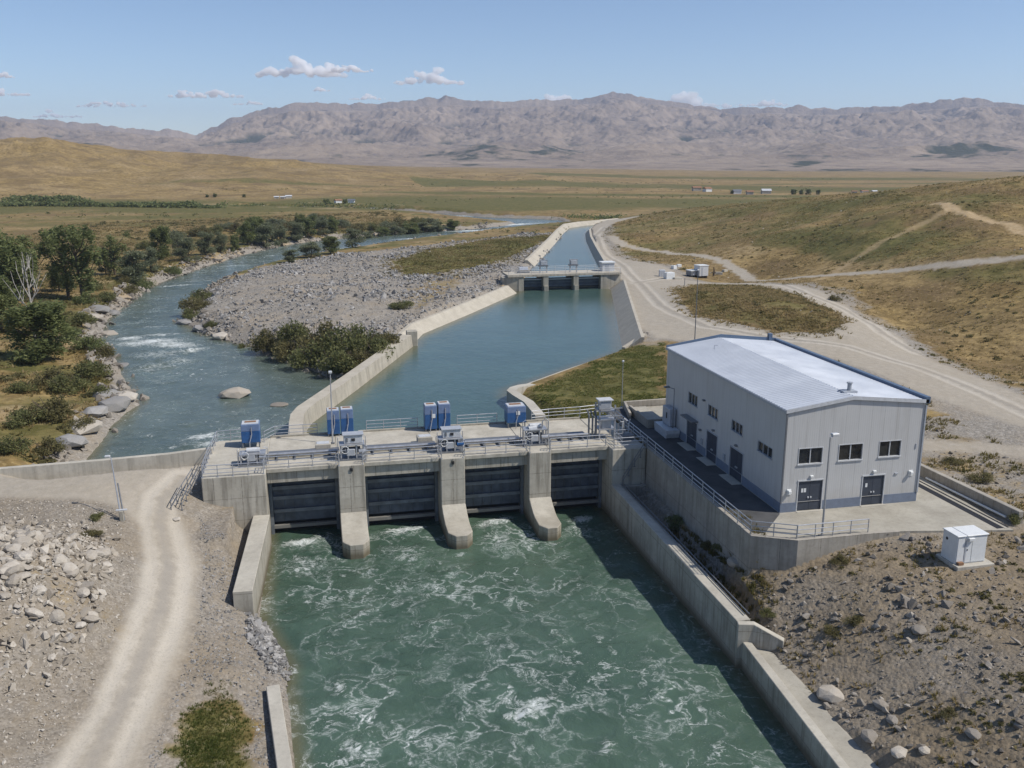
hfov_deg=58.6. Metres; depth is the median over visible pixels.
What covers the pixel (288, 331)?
bush
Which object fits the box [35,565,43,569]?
boulder
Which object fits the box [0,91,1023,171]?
mountains
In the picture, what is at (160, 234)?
tree
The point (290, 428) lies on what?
handrail
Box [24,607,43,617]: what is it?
boulder
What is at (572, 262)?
gate hoist
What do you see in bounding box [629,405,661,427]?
planter block
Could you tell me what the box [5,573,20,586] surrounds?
boulder
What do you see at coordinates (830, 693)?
boulder
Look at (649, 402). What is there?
boundary wall
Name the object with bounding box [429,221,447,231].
willow
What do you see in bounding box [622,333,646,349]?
culvert head
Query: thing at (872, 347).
dirt road
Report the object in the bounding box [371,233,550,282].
meadow grass
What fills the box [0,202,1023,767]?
ground
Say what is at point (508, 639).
stilling basin water
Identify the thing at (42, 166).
hills
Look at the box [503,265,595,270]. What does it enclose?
handrail
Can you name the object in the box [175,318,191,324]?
boulder
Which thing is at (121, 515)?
lamp post
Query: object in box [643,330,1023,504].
road edge stones
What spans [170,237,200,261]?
tree
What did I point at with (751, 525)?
handrail
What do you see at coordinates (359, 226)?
bush
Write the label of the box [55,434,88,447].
boulder
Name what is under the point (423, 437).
hatch block
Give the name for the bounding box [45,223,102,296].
tree
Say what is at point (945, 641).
slope weeds
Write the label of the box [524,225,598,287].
canal water
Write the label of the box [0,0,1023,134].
sky
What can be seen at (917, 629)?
boulder
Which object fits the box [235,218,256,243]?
tree
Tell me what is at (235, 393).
boulder
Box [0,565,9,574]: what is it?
boulder
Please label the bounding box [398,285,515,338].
guide wall
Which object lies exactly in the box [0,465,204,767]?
gravel road
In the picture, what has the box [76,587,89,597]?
boulder
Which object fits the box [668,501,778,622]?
trench weeds
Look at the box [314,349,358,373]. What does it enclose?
bush
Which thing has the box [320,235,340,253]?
willow
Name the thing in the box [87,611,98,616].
boulder
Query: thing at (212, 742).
verge grass
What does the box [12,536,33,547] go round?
boulder
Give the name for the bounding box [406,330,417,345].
wall pillar
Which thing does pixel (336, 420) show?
hoist cabinet
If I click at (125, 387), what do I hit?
shore rubble
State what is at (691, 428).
door
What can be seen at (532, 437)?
gate hoist
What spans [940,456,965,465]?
bush
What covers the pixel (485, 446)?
handrail
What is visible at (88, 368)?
bush
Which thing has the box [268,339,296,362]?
bush
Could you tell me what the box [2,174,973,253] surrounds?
plain scrub
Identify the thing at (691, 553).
wall top pipe
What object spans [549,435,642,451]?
handrail
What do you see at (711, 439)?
door
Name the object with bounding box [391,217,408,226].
bush
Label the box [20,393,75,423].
bush
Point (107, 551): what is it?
boulder
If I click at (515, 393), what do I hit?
curved wall
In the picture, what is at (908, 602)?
slope rubble
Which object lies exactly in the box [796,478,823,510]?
door
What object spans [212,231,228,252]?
tree
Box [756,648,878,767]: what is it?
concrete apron
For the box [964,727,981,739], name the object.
boulder
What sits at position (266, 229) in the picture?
tree
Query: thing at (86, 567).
boulder
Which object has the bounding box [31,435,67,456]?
bush
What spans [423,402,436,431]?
hoist cabinet
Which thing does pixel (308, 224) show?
tree
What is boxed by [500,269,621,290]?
check dam
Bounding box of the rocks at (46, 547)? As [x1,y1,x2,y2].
[0,516,120,703]
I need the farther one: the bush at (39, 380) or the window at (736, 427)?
the bush at (39, 380)
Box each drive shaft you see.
[268,447,338,459]
[364,441,436,454]
[458,435,521,448]
[544,431,587,441]
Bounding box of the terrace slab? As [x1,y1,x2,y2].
[605,406,1013,537]
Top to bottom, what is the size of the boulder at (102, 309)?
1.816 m
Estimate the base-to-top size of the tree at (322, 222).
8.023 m
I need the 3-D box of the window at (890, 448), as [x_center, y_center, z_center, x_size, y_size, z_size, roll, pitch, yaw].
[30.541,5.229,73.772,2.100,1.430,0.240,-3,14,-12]
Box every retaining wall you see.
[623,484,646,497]
[646,447,899,574]
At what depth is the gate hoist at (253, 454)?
83.96 m
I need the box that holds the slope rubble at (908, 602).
[726,531,1023,767]
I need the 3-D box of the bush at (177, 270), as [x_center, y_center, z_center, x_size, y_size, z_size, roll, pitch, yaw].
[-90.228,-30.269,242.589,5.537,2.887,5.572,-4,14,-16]
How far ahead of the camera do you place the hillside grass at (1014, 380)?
237.90 m
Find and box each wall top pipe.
[621,484,744,614]
[624,484,749,613]
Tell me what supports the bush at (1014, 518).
on the ground at (900, 672)
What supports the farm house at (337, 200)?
on the hills at (42, 166)
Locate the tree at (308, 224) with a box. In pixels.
[300,216,316,238]
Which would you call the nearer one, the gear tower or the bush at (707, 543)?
the bush at (707, 543)
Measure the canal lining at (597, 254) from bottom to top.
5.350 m
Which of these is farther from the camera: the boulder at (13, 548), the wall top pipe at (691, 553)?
the wall top pipe at (691, 553)
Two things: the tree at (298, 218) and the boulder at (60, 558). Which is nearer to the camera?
the boulder at (60, 558)
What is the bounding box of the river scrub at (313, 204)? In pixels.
[230,202,405,209]
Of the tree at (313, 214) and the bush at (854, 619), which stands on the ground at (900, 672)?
the tree at (313, 214)
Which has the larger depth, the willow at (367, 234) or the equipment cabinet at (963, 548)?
the willow at (367, 234)
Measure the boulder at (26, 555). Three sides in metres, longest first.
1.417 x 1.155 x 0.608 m
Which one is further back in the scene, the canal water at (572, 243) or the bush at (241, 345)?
the canal water at (572, 243)
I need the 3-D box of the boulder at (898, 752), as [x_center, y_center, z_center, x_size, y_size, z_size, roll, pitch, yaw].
[21.452,20.401,50.518,1.050,0.489,0.807,-2,14,-8]
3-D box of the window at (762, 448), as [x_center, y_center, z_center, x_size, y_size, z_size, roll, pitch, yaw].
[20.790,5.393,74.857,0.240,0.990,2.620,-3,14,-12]
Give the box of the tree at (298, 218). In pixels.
[293,212,304,223]
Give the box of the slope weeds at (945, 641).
[748,531,1023,767]
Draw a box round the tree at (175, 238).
[171,233,182,251]
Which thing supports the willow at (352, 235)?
on the ground at (900, 672)
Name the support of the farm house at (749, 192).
on the hills at (42, 166)
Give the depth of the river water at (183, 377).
132.03 m
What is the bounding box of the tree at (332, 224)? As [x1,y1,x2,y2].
[324,215,338,231]
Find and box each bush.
[0,434,35,454]
[1,406,54,429]
[2,381,39,393]
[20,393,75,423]
[26,365,75,387]
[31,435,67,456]
[46,372,93,395]
[57,324,82,340]
[62,311,97,325]
[66,334,108,350]
[66,415,95,429]
[71,359,115,378]
[72,291,98,304]
[80,528,103,536]
[86,282,104,290]
[86,385,112,394]
[87,342,116,358]
[87,511,105,521]
[95,291,115,300]
[118,275,129,282]
[123,284,142,293]
[132,240,149,248]
[136,279,156,289]
[163,266,183,274]
[168,229,186,238]
[178,295,214,310]
[180,306,199,319]
[187,226,213,235]
[188,288,212,299]
[203,321,217,326]
[208,224,223,232]
[213,222,232,228]
[228,221,242,231]
[237,343,248,348]
[246,324,281,353]
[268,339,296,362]
[273,218,286,224]
[275,319,311,345]
[282,220,294,227]
[284,339,327,369]
[288,316,342,350]
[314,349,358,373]
[318,322,367,358]
[335,347,371,372]
[336,218,351,227]
[342,320,389,352]
[344,222,367,230]
[364,336,395,358]
[367,222,380,230]
[368,331,399,343]
[378,221,398,227]
[387,300,413,309]
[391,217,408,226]
[410,216,425,222]
[422,217,438,222]
[664,513,684,530]
[700,540,711,549]
[710,543,722,551]
[759,608,775,617]
[822,624,841,636]
[829,294,842,300]
[829,554,850,565]
[840,613,864,624]
[939,706,957,719]
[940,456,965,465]
[964,471,996,483]
[1008,512,1023,525]
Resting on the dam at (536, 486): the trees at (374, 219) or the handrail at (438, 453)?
the handrail at (438, 453)
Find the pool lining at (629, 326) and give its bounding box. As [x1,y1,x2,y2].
[610,280,644,346]
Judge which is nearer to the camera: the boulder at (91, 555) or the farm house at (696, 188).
the boulder at (91, 555)
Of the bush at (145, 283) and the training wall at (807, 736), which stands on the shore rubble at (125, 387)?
the bush at (145, 283)
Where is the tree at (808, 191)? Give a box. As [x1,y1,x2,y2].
[805,188,811,194]
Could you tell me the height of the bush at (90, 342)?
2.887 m
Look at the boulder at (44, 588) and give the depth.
58.66 m
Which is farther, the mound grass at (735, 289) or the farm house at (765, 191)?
the farm house at (765, 191)
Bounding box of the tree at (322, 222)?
[313,216,330,234]
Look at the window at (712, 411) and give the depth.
84.56 m
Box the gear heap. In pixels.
[517,267,529,272]
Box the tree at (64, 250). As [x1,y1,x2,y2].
[31,226,87,296]
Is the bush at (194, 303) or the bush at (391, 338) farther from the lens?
the bush at (194, 303)
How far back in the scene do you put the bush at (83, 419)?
100.71 m
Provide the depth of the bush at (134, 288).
207.16 m
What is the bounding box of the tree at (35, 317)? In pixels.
[0,298,78,363]
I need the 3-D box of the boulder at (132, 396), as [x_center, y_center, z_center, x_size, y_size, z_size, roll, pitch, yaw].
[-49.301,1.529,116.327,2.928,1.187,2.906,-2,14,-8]
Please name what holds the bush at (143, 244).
on the ground at (900, 672)
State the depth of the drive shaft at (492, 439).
90.15 m
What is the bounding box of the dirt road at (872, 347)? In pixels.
[591,216,1023,457]
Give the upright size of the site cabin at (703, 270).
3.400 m
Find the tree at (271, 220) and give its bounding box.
[264,218,277,228]
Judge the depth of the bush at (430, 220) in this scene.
412.22 m
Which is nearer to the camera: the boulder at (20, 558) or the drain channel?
the boulder at (20, 558)
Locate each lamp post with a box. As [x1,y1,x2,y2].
[104,455,126,521]
[328,371,334,443]
[620,360,623,406]
[664,386,674,427]
[694,269,698,338]
[818,432,839,535]
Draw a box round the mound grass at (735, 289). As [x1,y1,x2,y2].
[664,283,858,338]
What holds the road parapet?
on the gravel road at (114, 730)
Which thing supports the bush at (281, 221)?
on the ground at (900, 672)
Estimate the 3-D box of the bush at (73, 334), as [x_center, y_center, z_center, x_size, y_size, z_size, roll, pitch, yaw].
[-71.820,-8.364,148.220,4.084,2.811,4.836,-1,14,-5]
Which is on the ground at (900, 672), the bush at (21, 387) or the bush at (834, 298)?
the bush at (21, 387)
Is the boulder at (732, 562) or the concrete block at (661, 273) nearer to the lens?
the boulder at (732, 562)
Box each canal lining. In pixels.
[524,218,618,265]
[585,226,606,266]
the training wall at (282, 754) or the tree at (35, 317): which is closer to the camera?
the training wall at (282, 754)
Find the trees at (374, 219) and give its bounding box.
[0,211,410,454]
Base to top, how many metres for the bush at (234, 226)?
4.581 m
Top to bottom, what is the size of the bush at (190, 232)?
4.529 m
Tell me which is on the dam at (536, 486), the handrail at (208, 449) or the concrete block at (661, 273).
the handrail at (208, 449)
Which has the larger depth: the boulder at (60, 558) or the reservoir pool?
the reservoir pool
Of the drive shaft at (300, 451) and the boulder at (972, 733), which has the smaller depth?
the boulder at (972, 733)
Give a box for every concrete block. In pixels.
[659,270,664,276]
[663,272,674,278]
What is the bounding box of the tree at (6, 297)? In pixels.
[0,275,20,331]
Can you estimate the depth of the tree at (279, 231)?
325.55 m
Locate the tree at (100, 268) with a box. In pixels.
[94,252,113,273]
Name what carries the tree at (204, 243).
on the ground at (900, 672)
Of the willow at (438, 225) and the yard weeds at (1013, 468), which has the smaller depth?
the yard weeds at (1013, 468)
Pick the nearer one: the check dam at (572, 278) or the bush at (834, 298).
the bush at (834, 298)
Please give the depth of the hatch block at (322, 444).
88.01 m
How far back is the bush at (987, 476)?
80.09 m
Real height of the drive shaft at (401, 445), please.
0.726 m
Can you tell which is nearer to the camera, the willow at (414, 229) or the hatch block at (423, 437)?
the hatch block at (423, 437)
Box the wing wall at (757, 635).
[734,621,783,667]
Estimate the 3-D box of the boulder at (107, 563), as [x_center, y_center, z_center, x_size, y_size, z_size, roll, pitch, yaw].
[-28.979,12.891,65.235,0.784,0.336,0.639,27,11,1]
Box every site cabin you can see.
[686,269,700,276]
[694,264,708,277]
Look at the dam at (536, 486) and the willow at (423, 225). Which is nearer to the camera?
the dam at (536, 486)
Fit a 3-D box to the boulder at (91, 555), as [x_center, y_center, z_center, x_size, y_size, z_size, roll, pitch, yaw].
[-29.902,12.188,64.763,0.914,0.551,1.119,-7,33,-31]
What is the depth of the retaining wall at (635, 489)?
89.67 m
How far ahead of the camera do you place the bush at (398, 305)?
169.75 m
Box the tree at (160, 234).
[147,225,174,258]
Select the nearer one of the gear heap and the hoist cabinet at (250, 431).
the hoist cabinet at (250, 431)
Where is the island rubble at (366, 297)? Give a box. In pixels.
[192,231,561,373]
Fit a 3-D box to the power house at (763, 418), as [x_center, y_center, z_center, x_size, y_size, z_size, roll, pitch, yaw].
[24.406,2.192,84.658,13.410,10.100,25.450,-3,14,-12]
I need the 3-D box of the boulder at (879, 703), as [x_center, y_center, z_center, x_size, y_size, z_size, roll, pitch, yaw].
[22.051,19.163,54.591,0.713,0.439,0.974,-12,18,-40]
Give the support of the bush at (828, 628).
on the ground at (900, 672)
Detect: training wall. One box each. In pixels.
[233,515,271,616]
[266,684,292,767]
[610,484,749,663]
[741,642,849,767]
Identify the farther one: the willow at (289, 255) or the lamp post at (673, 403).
the willow at (289, 255)
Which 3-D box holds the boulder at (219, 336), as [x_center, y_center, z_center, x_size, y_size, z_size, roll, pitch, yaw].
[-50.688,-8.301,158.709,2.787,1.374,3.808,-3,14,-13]
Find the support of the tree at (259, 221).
on the ground at (900, 672)
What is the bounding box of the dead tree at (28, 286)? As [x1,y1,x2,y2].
[3,253,45,335]
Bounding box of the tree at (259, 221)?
[248,215,264,240]
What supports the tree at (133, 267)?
on the ground at (900, 672)
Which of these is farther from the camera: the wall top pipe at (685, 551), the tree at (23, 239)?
the tree at (23, 239)
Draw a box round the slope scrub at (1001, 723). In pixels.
[794,532,1023,763]
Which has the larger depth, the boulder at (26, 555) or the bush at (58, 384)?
the bush at (58, 384)
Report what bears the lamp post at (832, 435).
on the terrace slab
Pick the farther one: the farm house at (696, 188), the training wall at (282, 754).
the farm house at (696, 188)
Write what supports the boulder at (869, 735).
on the ground at (900, 672)
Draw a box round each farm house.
[334,199,341,202]
[691,186,701,190]
[702,187,711,191]
[733,189,741,193]
[745,190,753,194]
[760,189,771,193]
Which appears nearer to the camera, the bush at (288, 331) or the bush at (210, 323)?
the bush at (288, 331)
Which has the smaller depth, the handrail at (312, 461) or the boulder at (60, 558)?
the boulder at (60, 558)
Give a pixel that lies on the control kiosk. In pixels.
(606, 264)
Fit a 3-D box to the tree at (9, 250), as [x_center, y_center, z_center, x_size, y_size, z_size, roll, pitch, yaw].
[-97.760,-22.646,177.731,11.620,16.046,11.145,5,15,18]
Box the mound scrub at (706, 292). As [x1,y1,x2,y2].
[676,284,832,329]
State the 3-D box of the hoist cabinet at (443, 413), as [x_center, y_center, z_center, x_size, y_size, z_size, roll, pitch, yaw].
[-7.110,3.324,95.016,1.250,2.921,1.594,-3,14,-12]
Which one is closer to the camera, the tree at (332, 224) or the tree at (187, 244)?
the tree at (187, 244)
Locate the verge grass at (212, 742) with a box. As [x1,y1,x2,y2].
[159,679,252,767]
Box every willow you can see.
[281,249,299,262]
[297,241,322,257]
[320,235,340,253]
[341,228,365,247]
[360,231,377,237]
[375,226,391,236]
[386,225,407,234]
[400,221,420,233]
[416,222,436,232]
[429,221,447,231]
[445,218,459,229]
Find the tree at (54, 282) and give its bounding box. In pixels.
[44,263,66,290]
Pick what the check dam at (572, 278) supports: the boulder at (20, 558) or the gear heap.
the gear heap
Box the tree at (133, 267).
[115,249,149,284]
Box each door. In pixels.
[686,420,697,448]
[705,429,717,463]
[728,445,743,481]
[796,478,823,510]
[860,473,885,505]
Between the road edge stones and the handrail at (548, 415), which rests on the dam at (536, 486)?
the handrail at (548, 415)
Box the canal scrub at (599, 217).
[551,213,626,219]
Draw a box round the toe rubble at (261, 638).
[244,611,291,680]
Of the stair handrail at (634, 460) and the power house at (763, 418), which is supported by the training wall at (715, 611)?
the stair handrail at (634, 460)
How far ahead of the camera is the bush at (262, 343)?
145.30 m
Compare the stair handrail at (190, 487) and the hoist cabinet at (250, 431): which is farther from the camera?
the hoist cabinet at (250, 431)
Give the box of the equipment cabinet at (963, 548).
[936,525,993,570]
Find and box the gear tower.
[586,397,633,440]
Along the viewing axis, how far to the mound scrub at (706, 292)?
165.73 m
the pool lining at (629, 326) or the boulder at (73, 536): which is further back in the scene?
the pool lining at (629, 326)
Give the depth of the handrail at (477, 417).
96.91 m
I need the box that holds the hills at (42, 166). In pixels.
[0,137,1023,308]
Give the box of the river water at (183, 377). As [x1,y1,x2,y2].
[87,213,561,459]
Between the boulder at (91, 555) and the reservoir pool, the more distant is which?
the reservoir pool
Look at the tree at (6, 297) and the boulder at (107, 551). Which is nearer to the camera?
the boulder at (107, 551)
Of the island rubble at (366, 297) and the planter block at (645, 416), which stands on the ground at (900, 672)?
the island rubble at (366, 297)
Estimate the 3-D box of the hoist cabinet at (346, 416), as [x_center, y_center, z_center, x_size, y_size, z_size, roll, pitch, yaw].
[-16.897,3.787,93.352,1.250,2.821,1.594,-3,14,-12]
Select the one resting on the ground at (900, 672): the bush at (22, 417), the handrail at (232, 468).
the bush at (22, 417)
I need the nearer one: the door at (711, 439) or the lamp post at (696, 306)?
the door at (711, 439)
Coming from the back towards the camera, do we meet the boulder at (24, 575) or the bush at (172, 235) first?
the bush at (172, 235)
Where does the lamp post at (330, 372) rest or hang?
on the dam at (536, 486)
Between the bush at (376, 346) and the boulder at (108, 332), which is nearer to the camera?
the bush at (376, 346)
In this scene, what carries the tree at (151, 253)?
on the ground at (900, 672)
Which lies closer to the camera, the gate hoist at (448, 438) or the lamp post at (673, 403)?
the gate hoist at (448, 438)
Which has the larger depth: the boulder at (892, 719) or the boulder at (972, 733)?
the boulder at (892, 719)
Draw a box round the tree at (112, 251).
[87,231,130,274]
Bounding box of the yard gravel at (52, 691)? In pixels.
[0,499,135,767]
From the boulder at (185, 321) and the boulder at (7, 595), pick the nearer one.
the boulder at (7, 595)
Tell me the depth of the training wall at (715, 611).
73.44 m
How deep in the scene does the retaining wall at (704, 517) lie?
71.54 m
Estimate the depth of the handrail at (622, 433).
91.20 m
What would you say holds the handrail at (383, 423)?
on the dam at (536, 486)
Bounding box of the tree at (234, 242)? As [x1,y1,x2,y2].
[229,234,239,251]
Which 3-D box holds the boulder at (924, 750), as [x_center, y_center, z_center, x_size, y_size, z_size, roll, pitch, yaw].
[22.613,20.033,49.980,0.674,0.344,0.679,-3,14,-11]
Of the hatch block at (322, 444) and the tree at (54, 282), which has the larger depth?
the tree at (54, 282)
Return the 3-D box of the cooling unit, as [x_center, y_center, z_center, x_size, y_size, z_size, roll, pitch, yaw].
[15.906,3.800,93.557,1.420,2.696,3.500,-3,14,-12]
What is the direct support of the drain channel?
on the terrace slab
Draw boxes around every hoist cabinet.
[240,420,260,447]
[326,407,339,436]
[340,406,353,432]
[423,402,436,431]
[437,401,450,430]
[504,402,525,427]
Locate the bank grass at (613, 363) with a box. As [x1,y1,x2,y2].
[525,342,666,418]
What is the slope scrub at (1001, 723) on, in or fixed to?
on the ground at (900, 672)
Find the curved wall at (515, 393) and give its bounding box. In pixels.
[507,383,544,419]
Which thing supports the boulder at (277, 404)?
in the river water at (183, 377)
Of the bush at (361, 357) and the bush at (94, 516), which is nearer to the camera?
the bush at (94, 516)
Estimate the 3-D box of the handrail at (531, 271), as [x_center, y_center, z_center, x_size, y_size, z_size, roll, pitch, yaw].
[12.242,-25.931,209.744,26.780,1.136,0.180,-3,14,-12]
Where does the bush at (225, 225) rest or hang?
on the ground at (900, 672)
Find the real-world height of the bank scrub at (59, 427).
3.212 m
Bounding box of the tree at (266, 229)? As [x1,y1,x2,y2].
[253,222,280,247]
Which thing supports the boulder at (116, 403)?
on the ground at (900, 672)
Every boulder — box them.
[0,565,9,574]
[0,592,11,598]
[2,543,21,553]
[2,559,20,566]
[4,565,24,575]
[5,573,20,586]
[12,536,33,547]
[13,553,31,559]
[14,551,32,563]
[18,571,31,579]
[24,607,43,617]
[25,531,35,537]
[33,530,43,540]
[33,585,46,593]
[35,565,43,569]
[35,588,42,595]
[47,653,55,660]
[49,609,64,621]
[53,553,69,564]
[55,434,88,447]
[61,562,77,572]
[64,533,77,540]
[65,568,79,577]
[70,420,102,434]
[74,581,81,586]
[75,621,85,627]
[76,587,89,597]
[78,581,93,588]
[80,560,91,572]
[82,615,99,622]
[83,405,107,416]
[85,549,97,560]
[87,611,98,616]
[88,314,102,318]
[90,305,110,312]
[92,389,120,397]
[95,550,105,556]
[97,548,110,558]
[98,396,130,411]
[101,330,117,335]
[102,561,111,566]
[104,567,113,573]
[108,310,119,315]
[115,390,137,400]
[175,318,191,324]
[192,325,204,330]
[212,332,227,339]
[218,387,250,398]
[270,402,287,406]
[727,557,738,567]
[816,685,843,702]
[861,729,878,743]
[872,699,888,709]
[886,714,897,724]
[890,746,907,758]
[911,624,926,635]
[918,746,929,754]
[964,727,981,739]
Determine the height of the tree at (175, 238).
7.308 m
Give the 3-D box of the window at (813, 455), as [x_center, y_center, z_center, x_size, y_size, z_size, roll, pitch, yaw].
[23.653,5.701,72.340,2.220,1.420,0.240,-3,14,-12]
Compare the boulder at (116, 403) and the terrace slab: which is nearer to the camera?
the terrace slab
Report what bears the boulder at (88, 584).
on the ground at (900, 672)
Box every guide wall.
[288,335,412,433]
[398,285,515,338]
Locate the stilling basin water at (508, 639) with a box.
[260,504,811,767]
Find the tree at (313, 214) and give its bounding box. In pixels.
[308,213,321,228]
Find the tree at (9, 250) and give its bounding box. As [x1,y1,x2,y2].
[0,228,41,301]
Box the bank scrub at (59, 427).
[0,211,409,463]
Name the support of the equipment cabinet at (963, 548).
on the ground at (900, 672)
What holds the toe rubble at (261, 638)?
on the ground at (900, 672)
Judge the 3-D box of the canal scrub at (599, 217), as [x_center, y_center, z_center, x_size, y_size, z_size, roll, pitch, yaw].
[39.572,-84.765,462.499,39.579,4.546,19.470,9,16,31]
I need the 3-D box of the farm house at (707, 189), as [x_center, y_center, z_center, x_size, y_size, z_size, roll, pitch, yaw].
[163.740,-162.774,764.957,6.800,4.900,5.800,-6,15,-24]
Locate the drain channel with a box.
[918,477,1008,528]
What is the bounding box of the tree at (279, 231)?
[269,224,289,244]
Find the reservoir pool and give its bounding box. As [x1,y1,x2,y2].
[307,288,621,433]
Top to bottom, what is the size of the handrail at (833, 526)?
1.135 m
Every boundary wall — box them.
[623,398,665,418]
[920,463,1023,523]
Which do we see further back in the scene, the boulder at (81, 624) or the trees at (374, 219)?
the trees at (374, 219)
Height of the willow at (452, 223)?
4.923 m
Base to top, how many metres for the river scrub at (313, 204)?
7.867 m
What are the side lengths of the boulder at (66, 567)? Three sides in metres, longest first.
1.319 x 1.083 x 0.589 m
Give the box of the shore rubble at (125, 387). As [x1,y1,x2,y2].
[31,221,555,464]
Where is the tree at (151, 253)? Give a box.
[140,246,158,271]
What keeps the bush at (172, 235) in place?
on the ground at (900, 672)
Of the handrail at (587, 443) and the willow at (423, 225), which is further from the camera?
the willow at (423, 225)
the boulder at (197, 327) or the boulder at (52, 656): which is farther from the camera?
the boulder at (197, 327)
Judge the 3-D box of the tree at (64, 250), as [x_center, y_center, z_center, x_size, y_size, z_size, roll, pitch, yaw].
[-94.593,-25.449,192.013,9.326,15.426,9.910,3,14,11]
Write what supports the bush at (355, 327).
on the ground at (900, 672)
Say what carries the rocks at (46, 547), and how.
on the ground at (900, 672)
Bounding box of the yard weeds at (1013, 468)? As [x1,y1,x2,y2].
[925,402,1023,518]
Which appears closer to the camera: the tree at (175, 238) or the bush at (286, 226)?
the tree at (175, 238)
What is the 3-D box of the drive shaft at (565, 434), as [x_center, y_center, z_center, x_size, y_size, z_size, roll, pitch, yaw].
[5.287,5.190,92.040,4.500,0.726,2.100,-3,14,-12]
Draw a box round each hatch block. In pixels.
[315,441,330,448]
[416,434,432,441]
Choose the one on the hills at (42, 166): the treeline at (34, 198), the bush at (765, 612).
the treeline at (34, 198)
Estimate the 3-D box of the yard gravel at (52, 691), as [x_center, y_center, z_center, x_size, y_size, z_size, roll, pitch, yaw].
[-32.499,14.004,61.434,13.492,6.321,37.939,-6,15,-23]
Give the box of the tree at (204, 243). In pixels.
[194,231,219,254]
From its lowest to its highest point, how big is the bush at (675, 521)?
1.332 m
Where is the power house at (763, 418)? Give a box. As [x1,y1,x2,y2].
[665,333,930,512]
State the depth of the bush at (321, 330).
139.83 m
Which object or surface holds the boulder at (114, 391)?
on the ground at (900, 672)
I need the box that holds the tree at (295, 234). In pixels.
[285,221,305,240]
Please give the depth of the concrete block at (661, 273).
222.24 m
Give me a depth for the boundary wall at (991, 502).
75.55 m
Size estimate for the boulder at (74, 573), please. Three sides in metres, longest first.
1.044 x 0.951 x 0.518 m
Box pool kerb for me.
[527,364,581,383]
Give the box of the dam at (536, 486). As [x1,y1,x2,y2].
[201,417,645,559]
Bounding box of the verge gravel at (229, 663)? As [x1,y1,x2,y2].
[149,518,287,767]
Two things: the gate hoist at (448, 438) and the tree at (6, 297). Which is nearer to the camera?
the gate hoist at (448, 438)
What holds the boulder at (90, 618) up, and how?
on the ground at (900, 672)
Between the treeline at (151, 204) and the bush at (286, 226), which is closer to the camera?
the bush at (286, 226)
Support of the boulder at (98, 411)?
on the ground at (900, 672)
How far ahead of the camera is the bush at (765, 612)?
65.21 m
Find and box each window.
[687,391,697,407]
[707,403,717,420]
[730,419,742,436]
[756,440,772,460]
[797,447,823,465]
[837,443,863,461]
[877,440,901,457]
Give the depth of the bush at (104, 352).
140.01 m
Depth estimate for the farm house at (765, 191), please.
719.10 m
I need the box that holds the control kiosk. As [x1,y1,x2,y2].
[598,261,615,271]
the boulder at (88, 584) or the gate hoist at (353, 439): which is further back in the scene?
the gate hoist at (353, 439)
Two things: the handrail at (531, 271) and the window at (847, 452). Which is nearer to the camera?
the window at (847, 452)
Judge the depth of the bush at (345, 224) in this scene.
383.09 m
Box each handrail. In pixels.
[170,468,193,509]
[181,466,200,509]
[201,429,240,477]
[201,462,263,477]
[262,452,339,473]
[263,423,317,441]
[362,446,442,464]
[366,418,417,429]
[457,413,496,421]
[462,440,530,457]
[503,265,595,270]
[509,267,620,274]
[531,404,603,419]
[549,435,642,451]
[608,411,797,538]
[613,429,631,448]
[622,439,646,484]
[797,519,869,537]
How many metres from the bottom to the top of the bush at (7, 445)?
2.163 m
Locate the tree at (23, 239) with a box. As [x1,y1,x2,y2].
[16,229,55,293]
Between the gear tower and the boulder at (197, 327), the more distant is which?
the boulder at (197, 327)
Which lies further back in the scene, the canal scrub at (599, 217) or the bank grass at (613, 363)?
the canal scrub at (599, 217)
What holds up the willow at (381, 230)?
on the ground at (900, 672)
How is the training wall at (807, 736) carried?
on the ground at (900, 672)
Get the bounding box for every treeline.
[0,194,90,201]
[0,198,229,208]
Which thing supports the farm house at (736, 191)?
on the hills at (42, 166)
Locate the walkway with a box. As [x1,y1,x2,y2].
[609,408,779,532]
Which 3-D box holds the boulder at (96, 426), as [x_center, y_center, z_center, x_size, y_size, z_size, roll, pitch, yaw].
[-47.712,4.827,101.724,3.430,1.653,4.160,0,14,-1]
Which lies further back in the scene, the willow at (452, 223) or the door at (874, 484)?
the willow at (452, 223)
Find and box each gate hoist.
[237,446,268,466]
[337,431,367,461]
[436,425,464,453]
[520,418,548,446]
[538,260,547,272]
[568,259,577,271]
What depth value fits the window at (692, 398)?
88.96 m
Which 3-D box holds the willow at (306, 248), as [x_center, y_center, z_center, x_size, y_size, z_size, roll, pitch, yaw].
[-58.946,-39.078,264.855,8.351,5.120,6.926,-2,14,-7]
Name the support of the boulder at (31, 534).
on the ground at (900, 672)
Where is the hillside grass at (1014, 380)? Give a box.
[534,175,1023,393]
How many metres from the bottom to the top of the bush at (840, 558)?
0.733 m
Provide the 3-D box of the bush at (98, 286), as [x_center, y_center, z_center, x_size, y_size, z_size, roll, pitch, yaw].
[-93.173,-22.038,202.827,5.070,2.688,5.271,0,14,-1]
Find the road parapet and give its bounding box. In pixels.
[0,447,212,479]
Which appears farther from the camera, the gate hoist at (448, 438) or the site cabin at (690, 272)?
the site cabin at (690, 272)
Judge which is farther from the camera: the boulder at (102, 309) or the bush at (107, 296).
the bush at (107, 296)
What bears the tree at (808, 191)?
on the hills at (42, 166)
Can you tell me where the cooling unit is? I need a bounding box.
[654,404,679,437]

